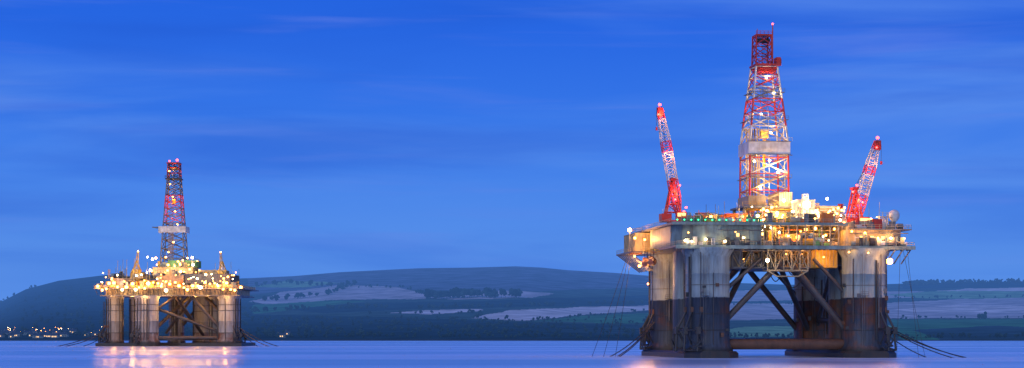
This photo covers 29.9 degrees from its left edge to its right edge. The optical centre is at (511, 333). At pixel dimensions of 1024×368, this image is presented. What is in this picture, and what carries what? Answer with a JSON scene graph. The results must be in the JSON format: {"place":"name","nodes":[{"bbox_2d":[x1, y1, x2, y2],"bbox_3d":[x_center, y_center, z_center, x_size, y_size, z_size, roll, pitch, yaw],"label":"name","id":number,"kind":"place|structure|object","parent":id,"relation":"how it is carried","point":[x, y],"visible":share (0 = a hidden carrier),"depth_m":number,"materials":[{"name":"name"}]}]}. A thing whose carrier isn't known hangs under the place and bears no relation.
{"place":"outdoors","nodes":[
{"label":"outdoors","id":0,"kind":"place"},
{"bbox_2d":[0,266,1023,340],"bbox_3d":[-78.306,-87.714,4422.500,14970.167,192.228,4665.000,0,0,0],"label":"hills","id":1,"kind":"structure","parent":0,"point":[581,289],"depth_m":3589.27,"materials":[{"name":"green plant"}]},
{"bbox_2d":[8,332,14,337],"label":"village house","id":2,"kind":"structure","parent":1,"relation":"on","point":[11,335],"depth_m":2213.73,"materials":[{"name":"paint"}]},
{"bbox_2d":[13,331,21,336],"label":"village house","id":3,"kind":"structure","parent":1,"relation":"on","point":[17,334],"depth_m":2263.66,"materials":[{"name":"paint"}]},
{"bbox_2d":[36,333,42,337],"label":"village house","id":4,"kind":"structure","parent":1,"relation":"on","point":[39,335],"depth_m":2176.47,"materials":[{"name":"paint"}]},
{"bbox_2d":[51,332,59,337],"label":"village house","id":5,"kind":"structure","parent":1,"relation":"on","point":[55,335],"depth_m":2180.01,"materials":[{"name":"paint"}]},
{"bbox_2d":[277,333,285,337],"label":"village house","id":6,"kind":"structure","parent":1,"relation":"on","point":[281,335],"depth_m":2181.62,"materials":[{"name":"paint"}]},
{"bbox_2d":[0,278,1023,338],"bbox_3d":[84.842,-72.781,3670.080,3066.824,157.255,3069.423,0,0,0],"label":"distant trees","id":7,"kind":"object","parent":1,"relation":"on","point":[460,292],"visible":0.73,"depth_m":2849.92,"materials":[{"name":"green plant"}]},
{"bbox_2d":[0,341,1023,367],"bbox_3d":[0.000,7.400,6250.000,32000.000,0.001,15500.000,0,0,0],"label":"water","id":8,"kind":"structure","parent":0,"point":[437,354],"depth_m":630.21,"materials":[{"name":"blue liquid"}]},
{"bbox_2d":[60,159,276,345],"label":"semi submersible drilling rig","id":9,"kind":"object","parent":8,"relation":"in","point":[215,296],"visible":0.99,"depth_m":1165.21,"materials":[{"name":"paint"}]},
{"bbox_2d":[592,23,965,357],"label":"semi submersible drilling rig","id":10,"kind":"object","parent":8,"relation":"in","point":[834,260],"visible":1,"depth_m":601.67,"materials":[{"name":"paint"}]},
{"bbox_2d":[0,0,1023,300],"label":"sky","id":11,"kind":"structure","parent":0,"point":[308,137],"materials":[{"name":"blue"}]}
]}

